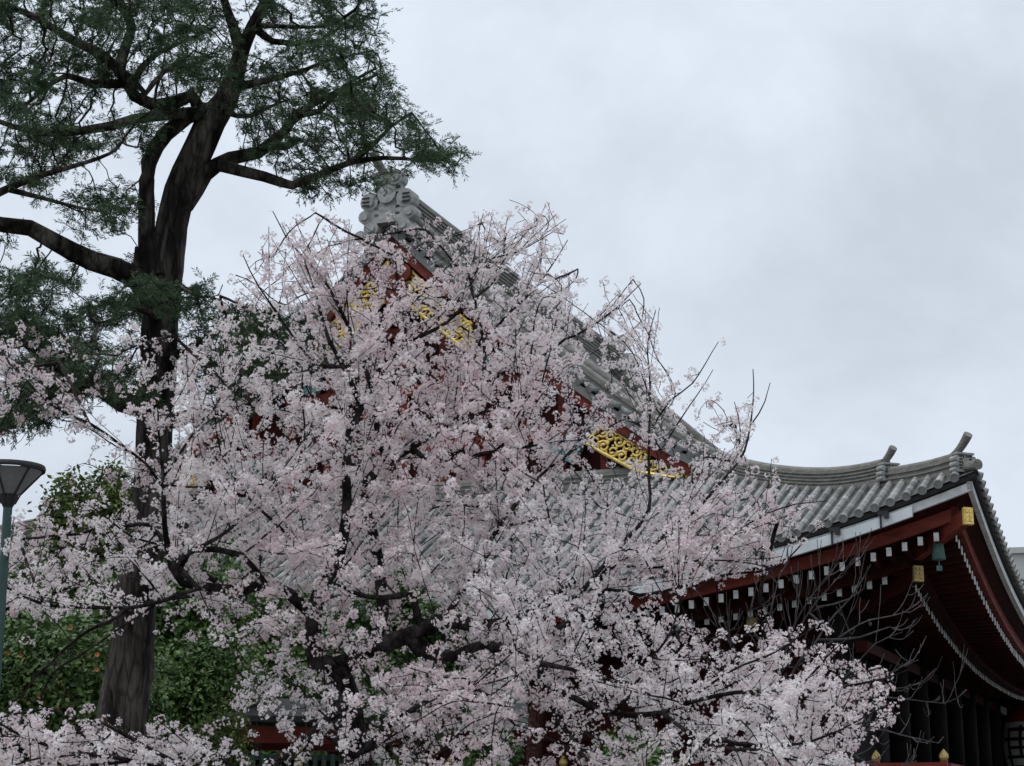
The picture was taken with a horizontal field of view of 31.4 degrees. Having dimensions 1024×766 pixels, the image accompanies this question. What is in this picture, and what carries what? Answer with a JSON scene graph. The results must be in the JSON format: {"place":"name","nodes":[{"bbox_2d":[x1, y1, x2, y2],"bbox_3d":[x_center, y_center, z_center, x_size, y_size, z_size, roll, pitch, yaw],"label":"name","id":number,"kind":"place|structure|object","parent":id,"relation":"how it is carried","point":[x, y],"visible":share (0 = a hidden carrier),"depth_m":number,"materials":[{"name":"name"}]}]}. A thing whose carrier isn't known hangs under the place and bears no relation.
{"place":"outdoors","nodes":[
{"label":"outdoors","id":0,"kind":"place"},
{"bbox_2d":[0,151,1023,765],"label":"temple hall","id":1,"kind":"structure","parent":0,"point":[972,589],"depth_m":65.14,"materials":[{"name":"tile"}]},
{"bbox_2d":[932,541,945,570],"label":"wind bell","id":2,"kind":"object","parent":1,"relation":"hanging from","point":[938,553],"visible":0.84,"depth_m":57.30,"materials":[{"name":"teal metal"}]},
{"bbox_2d":[1002,699,1023,765],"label":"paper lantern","id":3,"kind":"object","parent":1,"relation":"hanging from","point":[1013,736],"visible":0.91,"depth_m":87.78,"materials":[{"name":"paper"}]},
{"bbox_2d":[0,0,1023,546],"label":"sky","id":4,"kind":"structure","parent":0,"point":[830,191],"materials":[{"name":"grey"}]},
{"bbox_2d":[1009,547,1023,581],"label":"office building","id":5,"kind":"structure","parent":0,"point":[1017,554],"depth_m":155.71,"materials":[{"name":"concrete"}]},
{"bbox_3d":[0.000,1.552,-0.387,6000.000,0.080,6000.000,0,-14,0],"label":"ground","id":6,"kind":"structure","parent":0,"visible":0},
{"bbox_2d":[0,459,45,687],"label":"street lamp","id":7,"kind":"object","parent":6,"relation":"on","point":[16,482],"visible":1,"depth_m":13.59,"materials":[{"name":"metal"}]},
{"bbox_2d":[2,534,113,664],"bbox_3d":[-9.023,5.305,28.454,4.650,6.692,3.348,-7,-15,25],"label":"broadleaf tree","id":8,"kind":"object","parent":6,"relation":"on","point":[14,575],"visible":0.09,"depth_m":28.96,"materials":[{"name":"green plant"}]},
{"bbox_2d":[0,584,189,765],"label":"camellia bush","id":9,"kind":"object","parent":6,"relation":"on","point":[23,666],"visible":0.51,"depth_m":22.77,"materials":[{"name":"green plant"}]},
{"bbox_2d":[27,456,175,675],"bbox_3d":[-7.407,5.467,32.683,2.972,8.410,2.195,0,-14,0],"label":"broadleaf tree","id":10,"kind":"object","parent":6,"relation":"on","point":[110,493],"visible":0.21,"depth_m":32.89,"materials":[{"name":"green plant"}]},
{"bbox_2d":[58,536,260,759],"bbox_3d":[-5.835,5.686,29.610,3.295,6.502,1.666,5,-15,-20],"label":"broadleaf tree","id":11,"kind":"object","parent":6,"relation":"on","point":[184,625],"visible":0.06,"depth_m":29.86,"materials":[{"name":"green plant"}]},
{"bbox_2d":[148,622,272,765],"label":"shrub","id":12,"kind":"object","parent":6,"relation":"on","point":[211,681],"visible":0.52,"depth_m":24.37,"materials":[{"name":"green plant"}]},
{"bbox_2d":[188,687,255,765],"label":"shrub","id":13,"kind":"object","parent":6,"relation":"on","point":[235,735],"visible":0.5,"depth_m":21.06,"materials":[{"name":"green plant"}]},
{"bbox_2d":[0,0,481,765],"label":"conifer tree","id":14,"kind":"object","parent":6,"relation":"on","point":[150,276],"visible":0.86,"depth_m":19.53,"materials":[{"name":"green plant"}]},
{"bbox_2d":[187,532,332,754],"bbox_3d":[-5.625,6.971,37.474,4.461,7.824,3.461,0,-14,0],"label":"broadleaf tree","id":15,"kind":"object","parent":6,"relation":"on","point":[298,648],"visible":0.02,"depth_m":37.47,"materials":[{"name":"green plant"}]},
{"bbox_2d":[210,698,398,765],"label":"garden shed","id":16,"kind":"structure","parent":6,"relation":"on","point":[271,737],"depth_m":24.66,"materials":[{"name":"red paint"}]},
{"bbox_2d":[0,200,731,765],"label":"cherry tree","id":17,"kind":"object","parent":6,"relation":"on","point":[342,702],"visible":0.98,"depth_m":15.81,"materials":[{"name":"pink plant"}]},
{"bbox_2d":[296,566,492,765],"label":"broadleaf tree","id":18,"kind":"object","parent":6,"relation":"on","point":[408,657],"visible":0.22,"depth_m":23.58,"materials":[{"name":"green plant"}]},
{"bbox_2d":[371,745,429,765],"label":"shrub","id":19,"kind":"object","parent":6,"relation":"on","point":[397,760],"visible":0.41,"depth_m":19.04,"materials":[{"name":"green plant"}]},
{"bbox_2d":[462,726,523,765],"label":"shrub","id":20,"kind":"object","parent":6,"relation":"on","point":[473,756],"visible":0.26,"depth_m":26.41,"materials":[{"name":"green plant"}]},
{"bbox_2d":[589,723,678,765],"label":"shrub","id":21,"kind":"object","parent":6,"relation":"on","point":[653,759],"visible":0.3,"depth_m":27.26,"materials":[{"name":"green plant"}]},
{"bbox_2d":[472,279,908,765],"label":"cherry tree","id":22,"kind":"object","parent":6,"relation":"on","point":[676,560],"visible":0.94,"depth_m":15.09,"materials":[{"name":"pink plant"}]},
{"bbox_2d":[671,528,967,765],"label":"bare tree","id":23,"kind":"object","parent":6,"relation":"on","point":[729,640],"visible":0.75,"depth_m":17.80,"materials":[{"name":"grey plant"}]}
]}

